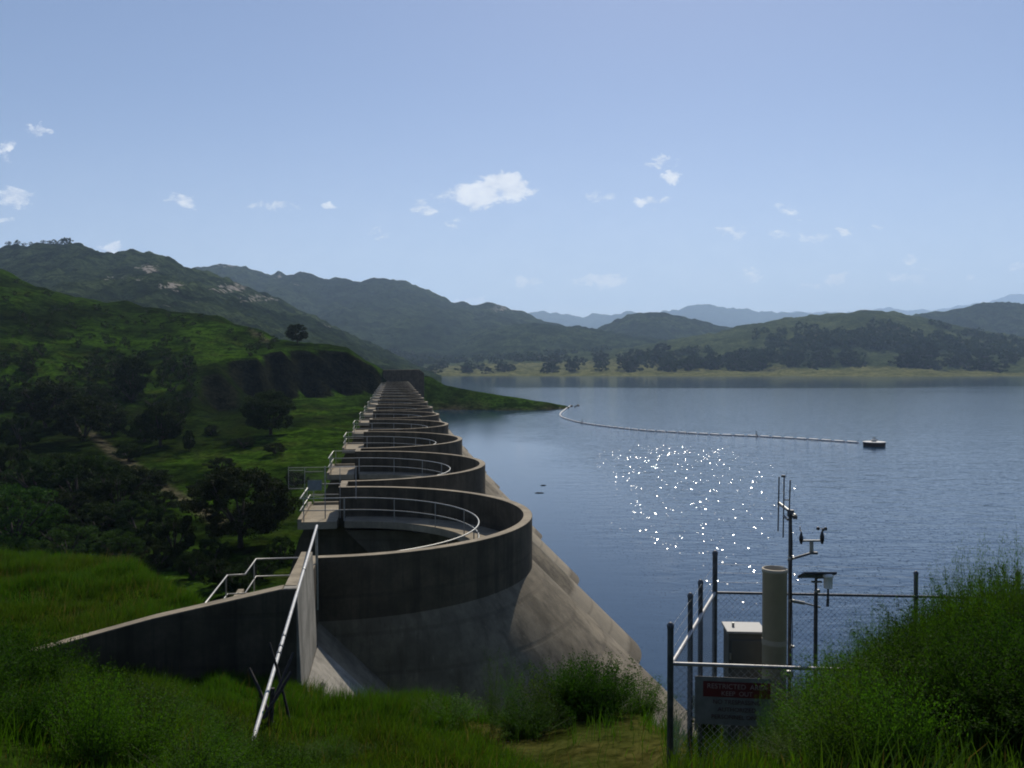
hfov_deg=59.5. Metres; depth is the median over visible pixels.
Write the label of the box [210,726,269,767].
broom shrub
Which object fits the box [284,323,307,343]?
oak tree
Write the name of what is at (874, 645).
broom shrub
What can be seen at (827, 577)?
solar panel post
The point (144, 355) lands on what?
hillside shrub
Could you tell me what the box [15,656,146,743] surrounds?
broom shrub
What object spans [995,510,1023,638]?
tall broom
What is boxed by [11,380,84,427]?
oak tree
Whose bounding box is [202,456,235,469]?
valley bush
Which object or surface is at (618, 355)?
shore oak
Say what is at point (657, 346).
shore oak
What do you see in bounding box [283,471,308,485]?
valley bush
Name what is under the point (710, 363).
shore oak
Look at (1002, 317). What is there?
hill
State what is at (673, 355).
shore oak
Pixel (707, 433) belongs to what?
float line
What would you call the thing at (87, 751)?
broom shrub
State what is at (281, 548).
valley bush
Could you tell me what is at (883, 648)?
broom shrub
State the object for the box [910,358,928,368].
shore oak
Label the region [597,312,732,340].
hill
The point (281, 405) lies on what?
oak tree
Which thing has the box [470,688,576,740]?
dark shrub
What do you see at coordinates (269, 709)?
crossed stakes
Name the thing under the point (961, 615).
broom shrub
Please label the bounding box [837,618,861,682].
tall broom
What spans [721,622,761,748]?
equipment cabinet
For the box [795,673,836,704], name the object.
broom shrub
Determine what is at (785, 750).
broom shrub
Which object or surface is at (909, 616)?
tall broom
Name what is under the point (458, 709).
broom shrub
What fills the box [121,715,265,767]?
broom shrub
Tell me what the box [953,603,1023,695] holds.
broom shrub
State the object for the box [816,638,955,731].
broom shrub
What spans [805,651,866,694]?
broom shrub
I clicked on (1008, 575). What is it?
tall broom
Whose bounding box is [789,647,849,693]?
broom shrub
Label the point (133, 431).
valley bush
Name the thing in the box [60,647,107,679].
broom shrub
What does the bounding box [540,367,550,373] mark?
shore oak
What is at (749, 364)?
shore oak
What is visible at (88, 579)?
bank grass
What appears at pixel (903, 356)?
shore oak
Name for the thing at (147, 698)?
broom shrub
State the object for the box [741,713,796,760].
broom shrub
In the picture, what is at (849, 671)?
broom shrub
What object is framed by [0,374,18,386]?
hillside shrub
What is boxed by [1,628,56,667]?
broom shrub
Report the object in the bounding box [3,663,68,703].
broom shrub
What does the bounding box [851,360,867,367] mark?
shore oak
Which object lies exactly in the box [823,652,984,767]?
broom shrub
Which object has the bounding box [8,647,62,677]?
broom shrub
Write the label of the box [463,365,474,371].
shore oak
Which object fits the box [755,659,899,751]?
broom shrub
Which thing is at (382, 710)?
grass
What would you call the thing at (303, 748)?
broom shrub
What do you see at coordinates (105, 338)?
hillside shrub
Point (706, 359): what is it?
shore oak
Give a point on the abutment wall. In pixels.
(241, 630)
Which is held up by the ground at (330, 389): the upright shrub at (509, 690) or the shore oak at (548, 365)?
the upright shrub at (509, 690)
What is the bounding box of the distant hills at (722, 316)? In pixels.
[528,304,838,328]
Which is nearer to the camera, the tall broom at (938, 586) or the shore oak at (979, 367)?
the tall broom at (938, 586)
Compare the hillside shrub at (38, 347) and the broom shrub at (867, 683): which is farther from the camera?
the hillside shrub at (38, 347)
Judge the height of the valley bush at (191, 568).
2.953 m
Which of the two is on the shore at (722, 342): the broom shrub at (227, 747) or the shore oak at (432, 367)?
the shore oak at (432, 367)
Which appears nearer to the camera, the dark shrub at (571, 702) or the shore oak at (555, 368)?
the dark shrub at (571, 702)
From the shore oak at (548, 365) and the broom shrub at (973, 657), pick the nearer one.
the broom shrub at (973, 657)
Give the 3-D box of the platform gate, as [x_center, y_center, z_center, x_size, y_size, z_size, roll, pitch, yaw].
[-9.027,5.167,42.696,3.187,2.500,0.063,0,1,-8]
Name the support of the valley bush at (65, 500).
on the ground at (330, 389)
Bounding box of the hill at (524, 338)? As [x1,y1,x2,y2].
[436,323,664,359]
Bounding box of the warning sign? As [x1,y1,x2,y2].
[695,676,770,726]
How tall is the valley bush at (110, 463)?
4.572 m
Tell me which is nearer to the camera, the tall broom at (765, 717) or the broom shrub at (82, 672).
the tall broom at (765, 717)
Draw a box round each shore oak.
[427,364,442,372]
[435,360,449,367]
[436,361,445,368]
[454,362,476,372]
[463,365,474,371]
[472,362,484,369]
[481,366,494,373]
[494,362,505,370]
[496,364,511,371]
[537,355,562,365]
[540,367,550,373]
[542,363,553,372]
[548,365,560,372]
[564,360,579,371]
[566,356,587,365]
[591,350,606,359]
[593,362,609,370]
[594,355,607,364]
[595,352,609,359]
[597,359,609,365]
[615,352,624,358]
[616,356,638,368]
[622,360,643,372]
[625,348,644,357]
[644,357,666,370]
[648,350,671,359]
[652,343,670,351]
[658,358,676,370]
[658,361,678,371]
[668,352,681,359]
[677,356,699,368]
[677,357,700,370]
[683,353,702,365]
[699,356,720,368]
[706,351,721,363]
[706,357,730,369]
[724,360,740,369]
[732,362,748,370]
[733,348,750,359]
[740,361,759,370]
[751,355,775,368]
[752,362,763,370]
[777,355,797,366]
[786,360,800,366]
[802,360,821,369]
[838,353,865,365]
[848,352,860,358]
[850,357,864,364]
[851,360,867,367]
[887,353,921,366]
[893,359,917,366]
[896,354,915,367]
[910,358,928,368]
[918,359,939,368]
[920,359,936,368]
[933,361,947,369]
[937,356,958,366]
[941,351,964,361]
[953,358,981,370]
[969,358,995,370]
[988,362,1009,372]
[998,352,1021,363]
[1004,351,1020,363]
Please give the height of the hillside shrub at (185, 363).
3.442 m
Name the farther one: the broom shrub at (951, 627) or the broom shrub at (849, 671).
the broom shrub at (849, 671)
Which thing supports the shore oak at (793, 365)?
on the shore at (722, 342)
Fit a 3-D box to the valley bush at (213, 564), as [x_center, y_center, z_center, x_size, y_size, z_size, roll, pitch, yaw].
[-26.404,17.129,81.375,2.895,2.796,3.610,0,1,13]
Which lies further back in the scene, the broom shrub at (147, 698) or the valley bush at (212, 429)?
the valley bush at (212, 429)
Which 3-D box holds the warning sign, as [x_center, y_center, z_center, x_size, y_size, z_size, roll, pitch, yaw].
[2.481,3.568,10.070,0.840,0.562,0.011,0,1,3]
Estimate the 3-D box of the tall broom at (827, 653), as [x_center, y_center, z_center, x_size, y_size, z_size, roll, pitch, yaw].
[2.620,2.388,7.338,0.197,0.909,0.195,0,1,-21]
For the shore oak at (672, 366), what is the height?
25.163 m
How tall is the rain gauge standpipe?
2.524 m
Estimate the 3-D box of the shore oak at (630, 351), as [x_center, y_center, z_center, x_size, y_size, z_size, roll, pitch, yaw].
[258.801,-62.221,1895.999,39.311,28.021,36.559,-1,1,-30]
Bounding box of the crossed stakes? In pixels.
[248,642,293,726]
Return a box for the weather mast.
[777,475,826,726]
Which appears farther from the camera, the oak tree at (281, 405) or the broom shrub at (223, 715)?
the oak tree at (281, 405)
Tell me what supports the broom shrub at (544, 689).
on the ground at (330, 389)
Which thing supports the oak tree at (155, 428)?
on the ground at (330, 389)
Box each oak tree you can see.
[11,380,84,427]
[44,394,128,441]
[114,356,153,391]
[128,402,186,445]
[176,465,302,547]
[239,389,296,434]
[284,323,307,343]
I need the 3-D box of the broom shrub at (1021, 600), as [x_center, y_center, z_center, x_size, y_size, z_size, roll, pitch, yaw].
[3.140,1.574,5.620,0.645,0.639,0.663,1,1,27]
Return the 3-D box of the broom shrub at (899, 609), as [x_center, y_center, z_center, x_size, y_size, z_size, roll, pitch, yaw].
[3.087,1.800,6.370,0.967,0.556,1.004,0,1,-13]
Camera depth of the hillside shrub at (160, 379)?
279.74 m
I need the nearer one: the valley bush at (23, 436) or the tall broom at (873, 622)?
the tall broom at (873, 622)
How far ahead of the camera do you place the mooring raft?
191.98 m
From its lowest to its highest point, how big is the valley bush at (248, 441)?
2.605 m
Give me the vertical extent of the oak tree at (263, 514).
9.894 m
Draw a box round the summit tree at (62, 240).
[59,237,71,243]
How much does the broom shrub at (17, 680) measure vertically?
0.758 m
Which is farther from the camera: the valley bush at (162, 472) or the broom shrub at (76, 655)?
the valley bush at (162, 472)
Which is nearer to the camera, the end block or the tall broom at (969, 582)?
the tall broom at (969, 582)
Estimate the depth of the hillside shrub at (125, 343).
335.88 m
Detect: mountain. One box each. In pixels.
[0,242,441,382]
[194,264,563,355]
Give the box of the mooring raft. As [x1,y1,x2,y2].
[862,437,885,446]
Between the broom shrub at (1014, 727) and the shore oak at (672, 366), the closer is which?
the broom shrub at (1014, 727)
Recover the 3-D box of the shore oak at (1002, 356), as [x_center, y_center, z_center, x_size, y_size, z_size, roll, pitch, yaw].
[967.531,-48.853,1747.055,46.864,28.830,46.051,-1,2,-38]
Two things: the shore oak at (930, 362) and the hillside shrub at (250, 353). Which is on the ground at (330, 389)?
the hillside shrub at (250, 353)
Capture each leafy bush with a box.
[0,483,67,551]
[0,496,24,516]
[27,523,109,556]
[88,528,145,558]
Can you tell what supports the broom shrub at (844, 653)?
on the ground at (330, 389)
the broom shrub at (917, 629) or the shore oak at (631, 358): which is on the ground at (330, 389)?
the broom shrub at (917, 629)
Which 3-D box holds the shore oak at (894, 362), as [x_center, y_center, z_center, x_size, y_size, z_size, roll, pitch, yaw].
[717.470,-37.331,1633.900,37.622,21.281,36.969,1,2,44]
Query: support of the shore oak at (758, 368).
on the shore at (722, 342)
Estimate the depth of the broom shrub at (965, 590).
6.76 m
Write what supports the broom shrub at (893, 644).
on the ground at (330, 389)
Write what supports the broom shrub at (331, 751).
on the ground at (330, 389)
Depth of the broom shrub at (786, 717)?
6.69 m
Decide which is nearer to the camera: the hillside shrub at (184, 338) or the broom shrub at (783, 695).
the broom shrub at (783, 695)
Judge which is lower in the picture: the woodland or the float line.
the float line
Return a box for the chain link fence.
[667,550,1020,766]
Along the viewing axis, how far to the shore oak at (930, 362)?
1621.92 m
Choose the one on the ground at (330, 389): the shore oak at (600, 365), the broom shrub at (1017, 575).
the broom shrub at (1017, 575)
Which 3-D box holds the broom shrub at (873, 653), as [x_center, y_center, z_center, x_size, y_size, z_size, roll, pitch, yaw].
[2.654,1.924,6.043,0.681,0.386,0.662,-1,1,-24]
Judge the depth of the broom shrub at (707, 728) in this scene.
12.61 m
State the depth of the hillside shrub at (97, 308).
396.80 m
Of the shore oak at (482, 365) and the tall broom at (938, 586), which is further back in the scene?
the shore oak at (482, 365)
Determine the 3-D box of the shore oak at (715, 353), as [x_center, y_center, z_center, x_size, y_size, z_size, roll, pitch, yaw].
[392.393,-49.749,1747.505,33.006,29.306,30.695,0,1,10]
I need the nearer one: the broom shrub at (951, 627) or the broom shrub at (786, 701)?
the broom shrub at (951, 627)
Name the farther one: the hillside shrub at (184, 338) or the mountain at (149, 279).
the mountain at (149, 279)
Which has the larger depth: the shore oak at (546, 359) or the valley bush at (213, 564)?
the shore oak at (546, 359)
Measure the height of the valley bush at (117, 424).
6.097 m
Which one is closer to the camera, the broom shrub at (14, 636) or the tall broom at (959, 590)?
the tall broom at (959, 590)
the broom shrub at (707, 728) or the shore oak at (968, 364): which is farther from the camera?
the shore oak at (968, 364)
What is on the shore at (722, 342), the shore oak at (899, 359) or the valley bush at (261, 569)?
the shore oak at (899, 359)
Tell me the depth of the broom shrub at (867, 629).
7.18 m
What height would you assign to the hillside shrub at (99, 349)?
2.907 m
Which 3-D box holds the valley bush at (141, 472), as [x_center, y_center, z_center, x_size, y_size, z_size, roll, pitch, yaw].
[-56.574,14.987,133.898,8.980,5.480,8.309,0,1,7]
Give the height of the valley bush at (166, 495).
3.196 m
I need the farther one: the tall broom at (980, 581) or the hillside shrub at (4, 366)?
the hillside shrub at (4, 366)
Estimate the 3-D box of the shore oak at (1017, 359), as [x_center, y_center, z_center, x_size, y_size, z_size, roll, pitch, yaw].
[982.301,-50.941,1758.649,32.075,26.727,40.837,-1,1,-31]
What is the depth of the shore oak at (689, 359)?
1671.46 m
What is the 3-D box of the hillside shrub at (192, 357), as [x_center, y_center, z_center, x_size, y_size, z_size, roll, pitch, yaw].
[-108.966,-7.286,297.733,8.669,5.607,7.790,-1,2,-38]
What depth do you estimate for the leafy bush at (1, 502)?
108.27 m
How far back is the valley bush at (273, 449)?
170.36 m
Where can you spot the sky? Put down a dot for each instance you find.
(581, 158)
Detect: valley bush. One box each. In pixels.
[0,412,43,447]
[0,446,32,484]
[0,457,85,502]
[0,495,47,530]
[21,488,94,530]
[29,452,89,483]
[30,455,122,507]
[58,501,131,543]
[74,470,153,516]
[77,460,129,482]
[101,411,128,434]
[109,499,175,543]
[111,443,144,460]
[112,465,166,499]
[122,415,160,441]
[135,544,176,569]
[141,514,196,556]
[143,468,173,485]
[146,491,183,511]
[172,550,209,579]
[182,430,195,450]
[186,479,207,497]
[192,539,232,564]
[199,558,233,585]
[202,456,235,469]
[204,425,220,434]
[212,565,252,594]
[227,436,255,447]
[235,554,276,578]
[263,442,287,454]
[265,536,295,562]
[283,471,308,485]
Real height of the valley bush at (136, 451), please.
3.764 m
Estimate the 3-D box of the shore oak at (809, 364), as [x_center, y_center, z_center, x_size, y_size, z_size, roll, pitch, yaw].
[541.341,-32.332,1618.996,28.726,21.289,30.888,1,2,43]
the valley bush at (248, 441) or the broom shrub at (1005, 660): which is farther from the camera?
the valley bush at (248, 441)
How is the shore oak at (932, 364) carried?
on the shore at (722, 342)
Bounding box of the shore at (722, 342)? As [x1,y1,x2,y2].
[423,310,1023,375]
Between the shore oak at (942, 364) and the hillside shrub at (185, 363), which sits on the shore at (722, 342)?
the shore oak at (942, 364)
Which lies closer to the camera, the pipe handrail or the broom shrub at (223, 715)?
the broom shrub at (223, 715)
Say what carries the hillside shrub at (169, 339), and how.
on the ground at (330, 389)
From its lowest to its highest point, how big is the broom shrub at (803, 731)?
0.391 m
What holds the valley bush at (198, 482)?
on the ground at (330, 389)
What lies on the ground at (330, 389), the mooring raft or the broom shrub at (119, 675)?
the broom shrub at (119, 675)
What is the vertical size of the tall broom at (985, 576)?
1.095 m
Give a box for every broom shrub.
[0,615,50,662]
[0,627,98,703]
[0,637,29,713]
[0,649,54,696]
[0,672,90,740]
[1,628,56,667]
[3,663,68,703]
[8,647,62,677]
[12,634,89,674]
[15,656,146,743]
[33,668,149,767]
[52,658,114,693]
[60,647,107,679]
[63,673,188,741]
[77,662,164,707]
[79,678,213,767]
[97,668,144,694]
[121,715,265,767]
[133,687,211,725]
[189,707,246,762]
[192,738,312,767]
[203,707,252,741]
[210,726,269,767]
[238,727,285,761]
[277,738,326,759]
[306,729,363,765]
[409,686,487,728]
[503,655,590,724]
[613,666,681,718]
[684,688,722,743]
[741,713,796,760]
[751,719,806,762]
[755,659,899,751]
[763,692,808,740]
[768,672,821,745]
[770,670,809,732]
[774,667,932,767]
[775,687,900,767]
[777,676,860,737]
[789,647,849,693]
[790,640,890,709]
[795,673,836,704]
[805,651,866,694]
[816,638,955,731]
[817,630,887,681]
[819,657,887,690]
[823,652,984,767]
[847,631,1020,733]
[849,614,900,649]
[849,627,923,675]
[850,601,983,692]
[852,639,890,661]
[867,627,938,674]
[872,593,938,642]
[875,598,971,640]
[889,616,955,653]
[901,619,1023,735]
[905,582,990,627]
[913,613,1007,659]
[920,592,1015,644]
[921,655,1023,745]
[926,559,1022,616]
[929,597,1023,646]
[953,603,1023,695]
[962,581,1023,636]
[966,626,1023,703]
[967,555,1023,608]
[987,564,1023,608]
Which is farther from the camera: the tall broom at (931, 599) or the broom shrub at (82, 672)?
the broom shrub at (82, 672)
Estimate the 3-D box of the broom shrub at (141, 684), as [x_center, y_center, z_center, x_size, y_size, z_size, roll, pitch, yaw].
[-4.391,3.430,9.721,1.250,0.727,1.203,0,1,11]
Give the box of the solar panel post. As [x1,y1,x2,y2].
[797,572,836,680]
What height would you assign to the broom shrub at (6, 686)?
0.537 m
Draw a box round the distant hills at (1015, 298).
[779,294,1023,314]
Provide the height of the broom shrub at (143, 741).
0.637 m
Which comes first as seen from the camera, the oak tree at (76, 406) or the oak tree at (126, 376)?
the oak tree at (76, 406)
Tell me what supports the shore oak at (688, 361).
on the shore at (722, 342)
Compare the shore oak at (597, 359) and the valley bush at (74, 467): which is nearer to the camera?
the valley bush at (74, 467)
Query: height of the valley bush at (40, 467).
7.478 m
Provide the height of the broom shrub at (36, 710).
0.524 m
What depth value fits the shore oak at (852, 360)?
1678.28 m
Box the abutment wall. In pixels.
[36,552,367,697]
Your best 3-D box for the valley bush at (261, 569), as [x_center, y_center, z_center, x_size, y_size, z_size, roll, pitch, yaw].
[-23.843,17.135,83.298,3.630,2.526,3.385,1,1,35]
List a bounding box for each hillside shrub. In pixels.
[0,361,9,367]
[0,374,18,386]
[0,399,11,410]
[18,363,34,372]
[24,355,44,365]
[33,343,45,352]
[34,348,48,355]
[37,375,51,382]
[63,364,77,374]
[91,304,101,310]
[91,347,101,354]
[99,337,111,343]
[119,338,129,345]
[137,350,148,357]
[154,379,180,391]
[155,373,166,382]
[160,334,172,342]
[170,354,195,367]
[178,359,192,367]
[182,337,190,342]
[246,348,256,355]
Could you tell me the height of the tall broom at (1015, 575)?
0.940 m
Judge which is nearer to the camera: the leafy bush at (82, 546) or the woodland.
the leafy bush at (82, 546)
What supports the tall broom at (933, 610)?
on the ground at (330, 389)
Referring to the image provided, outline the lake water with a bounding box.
[433,376,1023,727]
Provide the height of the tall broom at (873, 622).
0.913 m
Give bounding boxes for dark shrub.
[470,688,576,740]
[533,648,621,716]
[546,647,656,721]
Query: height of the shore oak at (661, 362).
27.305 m
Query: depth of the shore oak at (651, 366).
1688.08 m
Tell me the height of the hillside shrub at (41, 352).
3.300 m
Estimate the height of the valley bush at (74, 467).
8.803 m
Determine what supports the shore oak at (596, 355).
on the shore at (722, 342)
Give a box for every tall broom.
[753,682,776,757]
[777,692,791,746]
[790,650,814,736]
[809,638,827,698]
[820,628,843,677]
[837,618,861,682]
[848,607,873,665]
[860,595,887,660]
[881,599,901,651]
[895,589,923,645]
[912,580,940,638]
[920,563,948,640]
[928,560,962,633]
[939,539,976,624]
[945,552,983,638]
[952,541,988,621]
[963,534,1000,611]
[971,521,1009,611]
[973,541,1010,617]
[983,547,1014,615]
[992,522,1023,615]
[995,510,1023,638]
[1006,535,1023,619]
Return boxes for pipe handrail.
[252,525,318,739]
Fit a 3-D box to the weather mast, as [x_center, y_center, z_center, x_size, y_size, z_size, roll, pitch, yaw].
[3.842,3.144,11.871,0.527,3.862,0.697,0,1,0]
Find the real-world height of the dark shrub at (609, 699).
1.282 m
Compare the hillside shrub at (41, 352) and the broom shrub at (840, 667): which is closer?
the broom shrub at (840, 667)
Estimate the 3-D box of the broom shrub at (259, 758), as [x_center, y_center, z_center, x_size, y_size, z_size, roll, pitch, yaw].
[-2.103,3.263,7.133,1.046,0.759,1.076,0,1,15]
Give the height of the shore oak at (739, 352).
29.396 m
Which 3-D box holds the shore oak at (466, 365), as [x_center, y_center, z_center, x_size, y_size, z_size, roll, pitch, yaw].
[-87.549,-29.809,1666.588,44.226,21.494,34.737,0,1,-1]
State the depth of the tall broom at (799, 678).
7.45 m
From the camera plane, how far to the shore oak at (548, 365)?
1658.41 m
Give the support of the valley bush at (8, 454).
on the ground at (330, 389)
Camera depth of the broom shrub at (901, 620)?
7.12 m
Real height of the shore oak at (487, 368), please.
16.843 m
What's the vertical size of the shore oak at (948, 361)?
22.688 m
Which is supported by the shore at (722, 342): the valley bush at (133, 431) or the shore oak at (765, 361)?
the shore oak at (765, 361)
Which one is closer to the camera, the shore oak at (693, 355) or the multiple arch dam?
the multiple arch dam
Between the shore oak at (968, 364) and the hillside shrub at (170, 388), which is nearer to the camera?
the hillside shrub at (170, 388)
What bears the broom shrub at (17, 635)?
on the ground at (330, 389)
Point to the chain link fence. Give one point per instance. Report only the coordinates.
(673, 662)
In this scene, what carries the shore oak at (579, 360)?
on the shore at (722, 342)
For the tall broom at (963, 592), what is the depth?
5.64 m
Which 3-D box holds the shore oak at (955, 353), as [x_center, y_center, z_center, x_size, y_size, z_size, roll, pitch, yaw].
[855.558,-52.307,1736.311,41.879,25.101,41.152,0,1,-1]
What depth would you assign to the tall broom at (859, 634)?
7.05 m
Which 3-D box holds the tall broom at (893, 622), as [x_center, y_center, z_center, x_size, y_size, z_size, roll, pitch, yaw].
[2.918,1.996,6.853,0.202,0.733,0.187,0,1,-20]
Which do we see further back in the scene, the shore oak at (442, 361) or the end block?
the shore oak at (442, 361)
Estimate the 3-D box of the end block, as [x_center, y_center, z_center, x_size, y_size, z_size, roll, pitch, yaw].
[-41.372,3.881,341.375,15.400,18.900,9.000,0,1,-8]
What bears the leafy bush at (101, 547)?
on the ground at (330, 389)
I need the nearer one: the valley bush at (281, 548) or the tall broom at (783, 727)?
the tall broom at (783, 727)
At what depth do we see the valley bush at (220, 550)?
90.34 m
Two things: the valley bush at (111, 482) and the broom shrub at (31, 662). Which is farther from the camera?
the valley bush at (111, 482)
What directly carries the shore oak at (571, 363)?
on the shore at (722, 342)
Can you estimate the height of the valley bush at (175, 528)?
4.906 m
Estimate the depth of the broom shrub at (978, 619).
5.60 m
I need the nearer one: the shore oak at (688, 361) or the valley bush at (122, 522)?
the valley bush at (122, 522)
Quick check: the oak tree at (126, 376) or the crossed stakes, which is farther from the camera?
the oak tree at (126, 376)
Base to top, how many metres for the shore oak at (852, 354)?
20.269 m
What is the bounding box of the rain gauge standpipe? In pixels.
[761,565,793,743]
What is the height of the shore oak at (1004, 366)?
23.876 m
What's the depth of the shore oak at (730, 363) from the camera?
1642.41 m
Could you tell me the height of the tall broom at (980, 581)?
1.002 m
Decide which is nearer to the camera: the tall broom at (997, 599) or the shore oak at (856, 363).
the tall broom at (997, 599)
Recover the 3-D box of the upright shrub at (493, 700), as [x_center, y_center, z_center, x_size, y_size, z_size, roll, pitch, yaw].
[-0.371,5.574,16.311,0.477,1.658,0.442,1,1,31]
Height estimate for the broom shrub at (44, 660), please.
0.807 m
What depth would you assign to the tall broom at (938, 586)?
6.53 m
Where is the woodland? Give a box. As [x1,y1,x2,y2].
[403,318,1023,366]
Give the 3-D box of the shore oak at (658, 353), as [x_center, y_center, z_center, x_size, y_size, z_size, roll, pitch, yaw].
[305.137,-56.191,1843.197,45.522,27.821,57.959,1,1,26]
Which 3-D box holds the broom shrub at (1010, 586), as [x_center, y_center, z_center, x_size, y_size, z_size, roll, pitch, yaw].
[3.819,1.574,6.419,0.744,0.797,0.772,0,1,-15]
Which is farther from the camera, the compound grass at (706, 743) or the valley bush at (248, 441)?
the valley bush at (248, 441)
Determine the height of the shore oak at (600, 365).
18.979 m
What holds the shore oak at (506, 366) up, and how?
on the shore at (722, 342)
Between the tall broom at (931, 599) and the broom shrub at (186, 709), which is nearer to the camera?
the tall broom at (931, 599)
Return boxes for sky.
[0,0,1023,317]
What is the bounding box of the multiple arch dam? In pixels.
[205,381,695,736]
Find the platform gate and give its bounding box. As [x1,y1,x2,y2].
[288,466,355,518]
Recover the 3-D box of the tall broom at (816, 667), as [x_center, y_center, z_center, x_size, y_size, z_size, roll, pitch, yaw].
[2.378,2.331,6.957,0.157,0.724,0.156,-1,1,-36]
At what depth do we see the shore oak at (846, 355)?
1698.66 m
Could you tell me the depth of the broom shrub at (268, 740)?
12.81 m
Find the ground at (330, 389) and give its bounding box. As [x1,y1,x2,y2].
[0,269,1023,767]
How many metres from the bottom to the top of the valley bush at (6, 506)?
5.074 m
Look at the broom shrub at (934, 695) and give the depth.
4.72 m
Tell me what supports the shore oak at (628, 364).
on the shore at (722, 342)
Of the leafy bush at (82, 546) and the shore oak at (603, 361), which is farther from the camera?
the shore oak at (603, 361)
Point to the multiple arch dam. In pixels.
(441, 563)
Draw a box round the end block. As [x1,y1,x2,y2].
[383,369,423,397]
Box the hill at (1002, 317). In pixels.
[912,302,1023,336]
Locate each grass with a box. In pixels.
[0,544,220,685]
[0,619,1023,767]
[0,653,686,767]
[660,724,767,765]
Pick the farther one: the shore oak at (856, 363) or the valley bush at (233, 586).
the shore oak at (856, 363)
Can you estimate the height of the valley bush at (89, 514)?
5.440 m
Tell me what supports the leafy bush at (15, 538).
on the ground at (330, 389)
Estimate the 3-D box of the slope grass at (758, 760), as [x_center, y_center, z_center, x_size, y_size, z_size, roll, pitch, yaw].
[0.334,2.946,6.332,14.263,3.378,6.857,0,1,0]
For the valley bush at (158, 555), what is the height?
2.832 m
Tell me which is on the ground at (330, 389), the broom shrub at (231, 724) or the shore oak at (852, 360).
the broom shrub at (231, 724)
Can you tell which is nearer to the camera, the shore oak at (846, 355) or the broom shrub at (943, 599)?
the broom shrub at (943, 599)
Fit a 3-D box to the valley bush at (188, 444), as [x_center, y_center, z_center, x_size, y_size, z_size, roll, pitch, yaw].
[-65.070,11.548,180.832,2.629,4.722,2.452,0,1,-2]
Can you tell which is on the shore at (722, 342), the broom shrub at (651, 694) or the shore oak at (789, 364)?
the shore oak at (789, 364)
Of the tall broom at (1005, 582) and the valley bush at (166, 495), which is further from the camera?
the valley bush at (166, 495)
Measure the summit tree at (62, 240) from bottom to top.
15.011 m
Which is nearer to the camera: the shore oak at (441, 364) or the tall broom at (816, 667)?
the tall broom at (816, 667)
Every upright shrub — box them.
[481,645,505,731]
[498,652,526,722]
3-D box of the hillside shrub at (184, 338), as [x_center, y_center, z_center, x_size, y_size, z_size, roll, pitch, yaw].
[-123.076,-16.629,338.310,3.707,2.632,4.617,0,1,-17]
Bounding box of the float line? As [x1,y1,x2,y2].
[559,406,857,442]
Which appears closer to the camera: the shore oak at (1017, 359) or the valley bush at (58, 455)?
the valley bush at (58, 455)
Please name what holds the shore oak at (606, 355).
on the shore at (722, 342)
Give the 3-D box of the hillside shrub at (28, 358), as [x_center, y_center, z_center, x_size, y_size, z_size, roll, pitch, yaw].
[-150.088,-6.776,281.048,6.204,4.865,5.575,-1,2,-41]
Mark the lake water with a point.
(636, 528)
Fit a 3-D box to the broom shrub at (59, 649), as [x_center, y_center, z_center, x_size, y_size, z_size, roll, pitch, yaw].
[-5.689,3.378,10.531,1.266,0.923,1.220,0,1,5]
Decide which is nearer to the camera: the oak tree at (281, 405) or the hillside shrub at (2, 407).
the oak tree at (281, 405)
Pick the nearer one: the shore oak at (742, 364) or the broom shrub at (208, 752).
the broom shrub at (208, 752)
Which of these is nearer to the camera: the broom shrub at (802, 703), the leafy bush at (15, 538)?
the broom shrub at (802, 703)
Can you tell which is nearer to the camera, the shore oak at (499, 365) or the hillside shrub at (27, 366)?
the hillside shrub at (27, 366)
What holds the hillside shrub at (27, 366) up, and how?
on the ground at (330, 389)
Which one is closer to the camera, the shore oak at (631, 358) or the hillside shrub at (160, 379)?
the hillside shrub at (160, 379)
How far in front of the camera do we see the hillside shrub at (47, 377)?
259.34 m
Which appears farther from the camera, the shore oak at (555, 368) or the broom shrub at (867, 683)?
the shore oak at (555, 368)
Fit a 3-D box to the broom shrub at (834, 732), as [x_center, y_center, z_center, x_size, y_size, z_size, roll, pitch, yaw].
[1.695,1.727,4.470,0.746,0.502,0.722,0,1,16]
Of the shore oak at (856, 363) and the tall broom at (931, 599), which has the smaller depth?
the tall broom at (931, 599)
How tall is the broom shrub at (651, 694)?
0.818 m
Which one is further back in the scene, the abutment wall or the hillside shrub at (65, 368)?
the hillside shrub at (65, 368)

